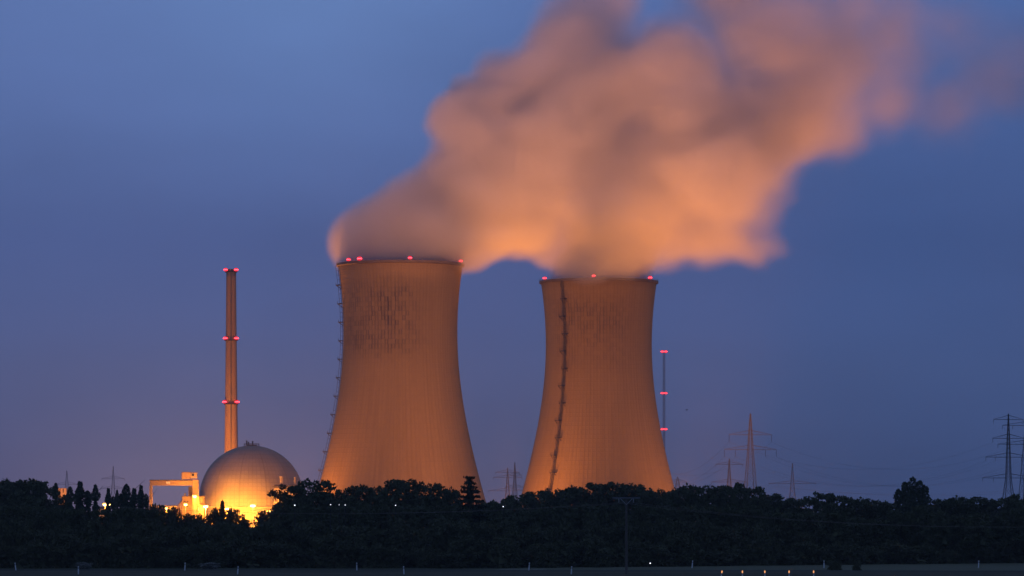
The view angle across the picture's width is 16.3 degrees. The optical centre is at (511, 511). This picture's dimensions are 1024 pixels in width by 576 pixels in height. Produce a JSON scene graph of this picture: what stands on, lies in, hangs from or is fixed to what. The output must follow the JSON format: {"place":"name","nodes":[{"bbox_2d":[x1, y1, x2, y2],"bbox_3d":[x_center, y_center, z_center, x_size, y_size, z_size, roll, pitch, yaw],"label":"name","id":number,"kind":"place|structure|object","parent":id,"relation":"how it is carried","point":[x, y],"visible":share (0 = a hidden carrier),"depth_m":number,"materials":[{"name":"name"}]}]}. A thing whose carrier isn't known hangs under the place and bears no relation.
{"place":"outdoors","nodes":[
{"label":"outdoors","id":0,"kind":"place"},
{"bbox_2d":[58,488,67,500],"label":"lit tower block","id":1,"kind":"structure","parent":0,"point":[63,490],"depth_m":1098.00,"materials":[{"name":"orange paint"}]},
{"bbox_2d":[57,471,76,486],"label":"pylon","id":2,"kind":"object","parent":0,"point":[66,481],"visible":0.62,"depth_m":2899.20,"materials":[{"name":"metal"}]},
{"bbox_2d":[154,505,176,511],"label":"hall","id":3,"kind":"structure","parent":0,"point":[170,506],"depth_m":2107.00,"materials":[{"name":"concrete"}]},
{"bbox_2d":[176,487,205,519],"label":"service building","id":4,"kind":"structure","parent":0,"point":[185,499],"depth_m":2113.00,"materials":[{"name":"concrete"}]},
{"bbox_2d":[199,440,300,526],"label":"reactor building","id":5,"kind":"structure","parent":0,"point":[242,478],"depth_m":2125.55,"materials":[{"name":"concrete"}]},
{"bbox_2d":[273,476,295,504],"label":"auxiliary tower","id":6,"kind":"structure","parent":0,"point":[281,481],"depth_m":2103.46,"materials":[{"name":"concrete"}]},
{"bbox_2d":[0,516,1013,571],"bbox_3d":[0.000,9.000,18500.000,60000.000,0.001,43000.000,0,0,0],"label":"ground","id":7,"kind":"structure","parent":0,"point":[222,569],"depth_m":560.98,"materials":[{"name":"black"}]},
{"bbox_2d":[0,482,7,512],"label":"broadleaf tree","id":8,"kind":"object","parent":7,"relation":"on","point":[2,488],"visible":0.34,"depth_m":759.70,"materials":[{"name":"green plant"}]},
{"bbox_2d":[0,478,20,506],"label":"broadleaf tree","id":9,"kind":"object","parent":7,"relation":"on","point":[6,483],"visible":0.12,"depth_m":767.54,"materials":[{"name":"green plant"}]},
{"bbox_2d":[4,478,46,517],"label":"broadleaf tree","id":10,"kind":"object","parent":7,"relation":"on","point":[19,497],"visible":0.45,"depth_m":743.25,"materials":[{"name":"green plant"}]},
{"bbox_2d":[30,480,58,524],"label":"broadleaf tree","id":11,"kind":"object","parent":7,"relation":"on","point":[49,504],"visible":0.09,"depth_m":778.61,"materials":[{"name":"green plant"}]},
{"bbox_2d":[52,483,60,500],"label":"poplar tree","id":12,"kind":"object","parent":7,"relation":"on","point":[56,485],"visible":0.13,"depth_m":829.70,"materials":[{"name":"green plant"}]},
{"bbox_2d":[54,494,72,518],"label":"broadleaf tree","id":13,"kind":"object","parent":7,"relation":"on","point":[62,503],"visible":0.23,"depth_m":769.42,"materials":[{"name":"green plant"}]},
{"bbox_2d":[66,486,74,517],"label":"poplar tree","id":14,"kind":"object","parent":7,"relation":"on","point":[70,494],"visible":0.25,"depth_m":829.68,"materials":[{"name":"green plant"}]},
{"bbox_2d":[75,562,92,568],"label":"bush","id":15,"kind":"object","parent":7,"relation":"on","point":[83,565],"visible":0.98,"depth_m":565.43,"materials":[{"name":"green plant"}]},
{"bbox_2d":[74,481,103,519],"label":"poplar tree","id":16,"kind":"object","parent":7,"relation":"on","point":[81,493],"visible":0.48,"depth_m":799.58,"materials":[{"name":"green plant"}]},
{"bbox_2d":[90,484,100,519],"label":"poplar tree","id":17,"kind":"object","parent":7,"relation":"on","point":[96,496],"visible":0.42,"depth_m":789.64,"materials":[{"name":"green plant"}]},
{"bbox_2d":[90,508,117,534],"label":"broadleaf tree","id":18,"kind":"object","parent":7,"relation":"on","point":[105,518],"visible":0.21,"depth_m":627.10,"materials":[{"name":"green plant"}]},
{"bbox_2d":[104,488,115,525],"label":"poplar tree","id":19,"kind":"object","parent":7,"relation":"on","point":[108,500],"visible":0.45,"depth_m":814.70,"materials":[{"name":"green plant"}]},
{"bbox_2d":[102,466,124,497],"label":"pylon","id":20,"kind":"object","parent":7,"relation":"on","point":[112,476],"visible":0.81,"depth_m":2799.29,"materials":[{"name":"metal"}]},
{"bbox_2d":[114,490,118,509],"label":"poplar tree","id":21,"kind":"object","parent":7,"relation":"on","point":[116,496],"visible":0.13,"depth_m":814.79,"materials":[{"name":"green plant"}]},
{"bbox_2d":[112,483,137,514],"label":"poplar tree","id":22,"kind":"object","parent":7,"relation":"on","point":[123,499],"visible":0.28,"depth_m":799.67,"materials":[{"name":"green plant"}]},
{"bbox_2d":[129,488,152,520],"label":"poplar tree","id":23,"kind":"object","parent":7,"relation":"on","point":[133,500],"visible":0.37,"depth_m":794.68,"materials":[{"name":"green plant"}]},
{"bbox_2d":[137,484,154,515],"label":"poplar tree","id":24,"kind":"object","parent":7,"relation":"on","point":[142,498],"visible":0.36,"depth_m":789.72,"materials":[{"name":"green plant"}]},
{"bbox_2d":[147,503,168,528],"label":"bush","id":25,"kind":"object","parent":7,"relation":"on","point":[161,523],"visible":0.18,"depth_m":689.39,"materials":[{"name":"green plant"}]},
{"bbox_2d":[157,506,186,532],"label":"bush","id":26,"kind":"object","parent":7,"relation":"on","point":[173,519],"visible":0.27,"depth_m":688.85,"materials":[{"name":"green plant"}]},
{"bbox_2d":[149,472,198,518],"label":"gantry crane","id":27,"kind":"object","parent":7,"relation":"on","point":[194,484],"visible":0.94,"depth_m":2103.00,"materials":[{"name":"paint"}]},
{"bbox_2d":[180,513,195,528],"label":"bush","id":28,"kind":"object","parent":7,"relation":"on","point":[187,518],"visible":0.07,"depth_m":699.91,"materials":[{"name":"green plant"}]},
{"bbox_2d":[179,544,209,567],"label":"bush","id":29,"kind":"object","parent":7,"relation":"on","point":[195,554],"visible":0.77,"depth_m":574.22,"materials":[{"name":"green plant"}]},
{"bbox_2d":[188,513,206,529],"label":"bush","id":30,"kind":"object","parent":7,"relation":"on","point":[199,520],"visible":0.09,"depth_m":689.23,"materials":[{"name":"green plant"}]},
{"bbox_2d":[200,562,220,568],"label":"bush","id":31,"kind":"object","parent":7,"relation":"on","point":[209,565],"visible":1,"depth_m":565.40,"materials":[{"name":"green plant"}]},
{"bbox_2d":[201,545,232,567],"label":"bush","id":32,"kind":"object","parent":7,"relation":"on","point":[216,555],"visible":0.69,"depth_m":575.39,"materials":[{"name":"green plant"}]},
{"bbox_2d":[204,507,231,526],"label":"bush","id":33,"kind":"object","parent":7,"relation":"on","point":[214,517],"visible":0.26,"depth_m":679.33,"materials":[{"name":"green plant"}]},
{"bbox_2d":[219,500,225,522],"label":"slender sapling","id":34,"kind":"object","parent":7,"relation":"on","point":[222,509],"visible":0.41,"depth_m":679.71,"materials":[{"name":"green plant"}]},
{"bbox_2d":[214,522,236,528],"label":"broadleaf tree","id":35,"kind":"object","parent":7,"relation":"on","point":[228,525],"visible":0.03,"depth_m":627.62,"materials":[{"name":"green plant"}]},
{"bbox_2d":[223,268,238,452],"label":"chimney","id":36,"kind":"object","parent":7,"relation":"on","point":[230,401],"visible":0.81,"depth_m":2276.86,"materials":[{"name":"concrete"}]},
{"bbox_2d":[225,508,244,525],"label":"bush","id":37,"kind":"object","parent":7,"relation":"on","point":[231,516],"visible":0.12,"depth_m":689.93,"materials":[{"name":"green plant"}]},
{"bbox_2d":[239,519,253,528],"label":"bush","id":38,"kind":"object","parent":7,"relation":"on","point":[246,523],"visible":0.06,"depth_m":689.22,"materials":[{"name":"green plant"}]},
{"bbox_2d":[227,550,266,567],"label":"bush","id":39,"kind":"object","parent":7,"relation":"on","point":[247,559],"visible":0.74,"depth_m":575.22,"materials":[{"name":"green plant"}]},
{"bbox_2d":[252,510,270,527],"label":"bush","id":40,"kind":"object","parent":7,"relation":"on","point":[263,516],"visible":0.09,"depth_m":659.90,"materials":[{"name":"green plant"}]},
{"bbox_2d":[254,519,288,542],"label":"bush","id":41,"kind":"object","parent":7,"relation":"on","point":[272,527],"visible":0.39,"depth_m":596.70,"materials":[{"name":"green plant"}]},
{"bbox_2d":[270,504,298,543],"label":"broadleaf tree","id":42,"kind":"object","parent":7,"relation":"on","point":[286,519],"visible":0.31,"depth_m":640.30,"materials":[{"name":"green plant"}]},
{"bbox_2d":[267,483,307,526],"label":"broadleaf tree","id":43,"kind":"object","parent":7,"relation":"on","point":[284,498],"visible":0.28,"depth_m":649.22,"materials":[{"name":"green plant"}]},
{"bbox_2d":[287,478,336,516],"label":"broadleaf tree","id":44,"kind":"object","parent":7,"relation":"on","point":[318,496],"visible":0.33,"depth_m":662.81,"materials":[{"name":"green plant"}]},
{"bbox_2d":[329,503,331,530],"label":"street lamp","id":45,"kind":"object","parent":7,"relation":"on","point":[330,516],"visible":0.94,"depth_m":611.95,"materials":[{"name":"metal"}]},
{"bbox_2d":[329,489,345,516],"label":"broadleaf tree","id":46,"kind":"object","parent":7,"relation":"on","point":[336,497],"visible":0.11,"depth_m":698.80,"materials":[{"name":"green plant"}]},
{"bbox_2d":[335,504,359,526],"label":"broadleaf tree","id":47,"kind":"object","parent":7,"relation":"on","point":[348,520],"visible":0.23,"depth_m":639.97,"materials":[{"name":"green plant"}]},
{"bbox_2d":[337,484,375,518],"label":"broadleaf tree","id":48,"kind":"object","parent":7,"relation":"on","point":[356,496],"visible":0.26,"depth_m":688.68,"materials":[{"name":"green plant"}]},
{"bbox_2d":[368,485,383,505],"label":"broadleaf tree","id":49,"kind":"object","parent":7,"relation":"on","point":[379,489],"visible":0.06,"depth_m":704.35,"materials":[{"name":"green plant"}]},
{"bbox_2d":[370,479,427,516],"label":"broadleaf tree","id":50,"kind":"object","parent":7,"relation":"on","point":[389,498],"visible":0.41,"depth_m":668.57,"materials":[{"name":"green plant"}]},
{"bbox_2d":[318,256,485,504],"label":"cooling tower","id":51,"kind":"structure","parent":7,"relation":"on","point":[399,410],"depth_m":1969.80,"materials":[{"name":"concrete"}]},
{"bbox_2d":[410,481,447,510],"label":"broadleaf tree","id":52,"kind":"object","parent":7,"relation":"on","point":[430,498],"visible":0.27,"depth_m":678.28,"materials":[{"name":"green plant"}]},
{"bbox_2d":[437,486,461,505],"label":"broadleaf tree","id":53,"kind":"object","parent":7,"relation":"on","point":[449,497],"visible":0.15,"depth_m":698.90,"materials":[{"name":"green plant"}]},
{"bbox_2d":[450,476,490,548],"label":"conifer tree","id":54,"kind":"object","parent":7,"relation":"on","point":[468,498],"visible":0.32,"depth_m":639.11,"materials":[{"name":"green plant"}]},
{"bbox_2d":[479,499,510,523],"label":"broadleaf tree","id":55,"kind":"object","parent":7,"relation":"on","point":[497,507],"visible":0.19,"depth_m":718.19,"materials":[{"name":"green plant"}]},
{"bbox_2d":[488,468,521,497],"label":"pylon","id":56,"kind":"object","parent":7,"relation":"on","point":[508,477],"visible":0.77,"depth_m":2699.40,"materials":[{"name":"metal"}]},
{"bbox_2d":[499,495,528,522],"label":"broadleaf tree","id":57,"kind":"object","parent":7,"relation":"on","point":[511,502],"visible":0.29,"depth_m":758.50,"materials":[{"name":"green plant"}]},
{"bbox_2d":[517,491,549,519],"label":"broadleaf tree","id":58,"kind":"object","parent":7,"relation":"on","point":[533,501],"visible":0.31,"depth_m":778.76,"materials":[{"name":"green plant"}]},
{"bbox_2d":[534,488,573,517],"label":"broadleaf tree","id":59,"kind":"object","parent":7,"relation":"on","point":[551,500],"visible":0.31,"depth_m":788.67,"materials":[{"name":"green plant"}]},
{"bbox_2d":[554,485,590,516],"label":"broadleaf tree","id":60,"kind":"object","parent":7,"relation":"on","point":[574,492],"visible":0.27,"depth_m":797.69,"materials":[{"name":"green plant"}]},
{"bbox_2d":[578,482,610,513],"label":"broadleaf tree","id":61,"kind":"object","parent":7,"relation":"on","point":[595,496],"visible":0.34,"depth_m":797.84,"materials":[{"name":"green plant"}]},
{"bbox_2d":[521,274,674,507],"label":"cooling tower","id":62,"kind":"structure","parent":7,"relation":"on","point":[598,422],"depth_m":2119.77,"materials":[{"name":"concrete"}]},
{"bbox_2d":[596,481,631,514],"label":"broadleaf tree","id":63,"kind":"object","parent":7,"relation":"on","point":[609,492],"visible":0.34,"depth_m":797.67,"materials":[{"name":"green plant"}]},
{"bbox_2d":[616,483,650,515],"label":"broadleaf tree","id":64,"kind":"object","parent":7,"relation":"on","point":[635,489],"visible":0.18,"depth_m":798.23,"materials":[{"name":"green plant"}]},
{"bbox_2d":[637,488,668,518],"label":"broadleaf tree","id":65,"kind":"object","parent":7,"relation":"on","point":[649,496],"visible":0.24,"depth_m":788.71,"materials":[{"name":"green plant"}]},
{"bbox_2d":[658,490,679,516],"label":"broadleaf tree","id":66,"kind":"object","parent":7,"relation":"on","point":[665,500],"visible":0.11,"depth_m":778.79,"materials":[{"name":"green plant"}]},
{"bbox_2d":[669,482,705,518],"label":"broadleaf tree","id":67,"kind":"object","parent":7,"relation":"on","point":[690,495],"visible":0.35,"depth_m":728.71,"materials":[{"name":"green plant"}]},
{"bbox_2d":[699,484,727,524],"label":"broadleaf tree","id":68,"kind":"object","parent":7,"relation":"on","point":[712,496],"visible":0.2,"depth_m":738.72,"materials":[{"name":"green plant"}]},
{"bbox_2d":[716,485,733,517],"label":"broadleaf tree","id":69,"kind":"object","parent":7,"relation":"on","point":[727,499],"visible":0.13,"depth_m":743.59,"materials":[{"name":"green plant"}]},
{"bbox_2d":[711,459,746,486],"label":"pylon","id":70,"kind":"object","parent":7,"relation":"on","point":[728,464],"visible":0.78,"depth_m":2599.56,"materials":[{"name":"metal"}]},
{"bbox_2d":[727,482,750,517],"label":"broadleaf tree","id":71,"kind":"object","parent":7,"relation":"on","point":[741,500],"visible":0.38,"depth_m":728.96,"materials":[{"name":"green plant"}]},
{"bbox_2d":[724,413,776,495],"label":"pylon","id":72,"kind":"object","parent":7,"relation":"on","point":[747,449],"visible":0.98,"depth_m":1699.58,"materials":[{"name":"metal"}]},
{"bbox_2d":[772,442,1023,469],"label":"power cable","id":73,"kind":"object","parent":72,"relation":"hanging from","point":[897,469],"visible":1,"depth_m":1701.92,"materials":[{"name":"metal"}]},
{"bbox_2d":[744,486,774,522],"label":"broadleaf tree","id":74,"kind":"object","parent":7,"relation":"on","point":[761,502],"visible":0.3,"depth_m":738.90,"materials":[{"name":"green plant"}]},
{"bbox_2d":[758,493,793,516],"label":"broadleaf tree","id":75,"kind":"object","parent":7,"relation":"on","point":[778,503],"visible":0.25,"depth_m":743.53,"materials":[{"name":"green plant"}]},
{"bbox_2d":[769,463,815,499],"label":"pylon","id":76,"kind":"object","parent":7,"relation":"on","point":[792,482],"visible":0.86,"depth_m":2599.24,"materials":[{"name":"metal"}]},
{"bbox_2d":[785,497,811,514],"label":"broadleaf tree","id":77,"kind":"object","parent":7,"relation":"on","point":[796,506],"visible":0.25,"depth_m":748.73,"materials":[{"name":"green plant"}]},
{"bbox_2d":[800,491,838,518],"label":"broadleaf tree","id":78,"kind":"object","parent":7,"relation":"on","point":[826,505],"visible":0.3,"depth_m":719.18,"materials":[{"name":"green plant"}]},
{"bbox_2d":[830,495,862,522],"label":"broadleaf tree","id":79,"kind":"object","parent":7,"relation":"on","point":[848,510],"visible":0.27,"depth_m":733.33,"materials":[{"name":"green plant"}]},
{"bbox_2d":[850,496,883,523],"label":"broadleaf tree","id":80,"kind":"object","parent":7,"relation":"on","point":[867,508],"visible":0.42,"depth_m":738.64,"materials":[{"name":"green plant"}]},
{"bbox_2d":[874,500,901,519],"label":"broadleaf tree","id":81,"kind":"object","parent":7,"relation":"on","point":[885,507],"visible":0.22,"depth_m":743.18,"materials":[{"name":"green plant"}]},
{"bbox_2d":[893,476,932,516],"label":"broadleaf tree","id":82,"kind":"object","parent":7,"relation":"on","point":[911,493],"visible":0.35,"depth_m":719.53,"materials":[{"name":"green plant"}]},
{"bbox_2d":[927,498,954,519],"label":"broadleaf tree","id":83,"kind":"object","parent":7,"relation":"on","point":[938,502],"visible":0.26,"depth_m":733.54,"materials":[{"name":"green plant"}]},
{"bbox_2d":[940,495,979,524],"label":"broadleaf tree","id":84,"kind":"object","parent":7,"relation":"on","point":[960,507],"visible":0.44,"depth_m":733.37,"materials":[{"name":"green plant"}]},
{"bbox_2d":[968,496,999,523],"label":"broadleaf tree","id":85,"kind":"object","parent":7,"relation":"on","point":[986,506],"visible":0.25,"depth_m":738.40,"materials":[{"name":"green plant"}]},
{"bbox_2d":[991,497,1008,516],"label":"broadleaf tree","id":86,"kind":"object","parent":7,"relation":"on","point":[1001,499],"visible":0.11,"depth_m":744.19,"materials":[{"name":"green plant"}]},
{"bbox_2d":[982,414,1023,497],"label":"pylon","id":87,"kind":"object","parent":7,"relation":"on","point":[1007,444],"visible":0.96,"depth_m":1699.71,"materials":[{"name":"metal"}]},
{"bbox_2d":[993,493,1023,521],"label":"broadleaf tree","id":88,"kind":"object","parent":7,"relation":"on","point":[1013,501],"visible":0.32,"depth_m":729.12,"materials":[{"name":"green plant"}]},
{"bbox_2d":[1000,422,1023,498],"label":"pylon","id":89,"kind":"object","parent":7,"relation":"on","point":[1022,457],"visible":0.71,"depth_m":1778.83,"materials":[{"name":"metal"}]},
{"bbox_2d":[0,571,1023,575],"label":"verge","id":90,"kind":"structure","parent":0,"point":[456,573],"depth_m":524.26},
{"bbox_2d":[612,497,639,573],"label":"utility pole","id":91,"kind":"object","parent":90,"relation":"on","point":[626,540],"visible":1,"depth_m":519.85,"materials":[{"name":"brown wood"}]},
{"bbox_2d":[123,503,608,513],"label":"power cable","id":92,"kind":"object","parent":91,"relation":"attached to","point":[356,513],"visible":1,"depth_m":550.64,"materials":[{"name":"metal"}]},
{"bbox_2d":[144,503,622,513],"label":"power cable","id":93,"kind":"object","parent":91,"relation":"attached to","point":[432,512],"visible":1,"depth_m":538.72,"materials":[{"name":"metal"}]},
{"bbox_2d":[625,503,948,526],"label":"power cable","id":94,"kind":"object","parent":91,"relation":"attached to","point":[799,520],"visible":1,"depth_m":512.69,"materials":[{"name":"metal"}]},
{"bbox_2d":[639,503,954,526],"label":"power cable","id":95,"kind":"object","parent":91,"relation":"attached to","point":[795,519],"visible":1,"depth_m":514.09,"materials":[{"name":"metal"}]},
{"bbox_2d":[0,570,1023,571],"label":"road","id":96,"kind":"structure","parent":0,"point":[548,570],"depth_m":550.90,"materials":[{"name":"grey asphalt"}]},
{"bbox_2d":[0,0,1023,510],"label":"sky","id":97,"kind":"structure","parent":0,"point":[823,200],"materials":[{"name":"blue"}]},
{"bbox_2d":[507,462,522,498],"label":"pylon","id":98,"kind":"object","parent":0,"point":[515,484],"visible":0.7,"depth_m":2899.84,"materials":[{"name":"metal"}]},
{"bbox_2d":[661,350,666,445],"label":"lattice mast","id":99,"kind":"object","parent":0,"point":[663,393],"visible":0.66,"depth_m":2399.32,"materials":[{"name":"metal"}]},
{"bbox_2d":[672,477,682,487],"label":"pylon","id":100,"kind":"object","parent":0,"point":[677,483],"visible":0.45,"depth_m":2699.34,"materials":[{"name":"metal"}]},
{"bbox_2d":[474,563,1023,570],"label":"field","id":101,"kind":"structure","parent":0,"point":[982,567],"depth_m":580.94,"materials":[{"name":"green plant"}]},
{"bbox_2d":[644,545,677,566],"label":"bush","id":102,"kind":"object","parent":101,"relation":"on","point":[657,559],"visible":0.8,"depth_m":590.31,"materials":[{"name":"green plant"}]},
{"bbox_2d":[726,550,747,565],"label":"bush","id":103,"kind":"object","parent":101,"relation":"on","point":[739,561],"visible":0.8,"depth_m":600.87,"materials":[{"name":"green plant"}]},
{"bbox_2d":[826,560,842,569],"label":"bush","id":104,"kind":"object","parent":101,"relation":"on","point":[834,565],"visible":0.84,"depth_m":555.48,"materials":[{"name":"green plant"}]},
{"bbox_2d":[852,562,861,569],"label":"bush","id":105,"kind":"object","parent":101,"relation":"on","point":[856,566],"visible":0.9,"depth_m":552.79,"materials":[{"name":"green plant"}]},
{"bbox_2d":[887,545,927,563],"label":"bush","id":106,"kind":"object","parent":101,"relation":"on","point":[908,554],"visible":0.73,"depth_m":618.22,"materials":[{"name":"green plant"}]}
]}

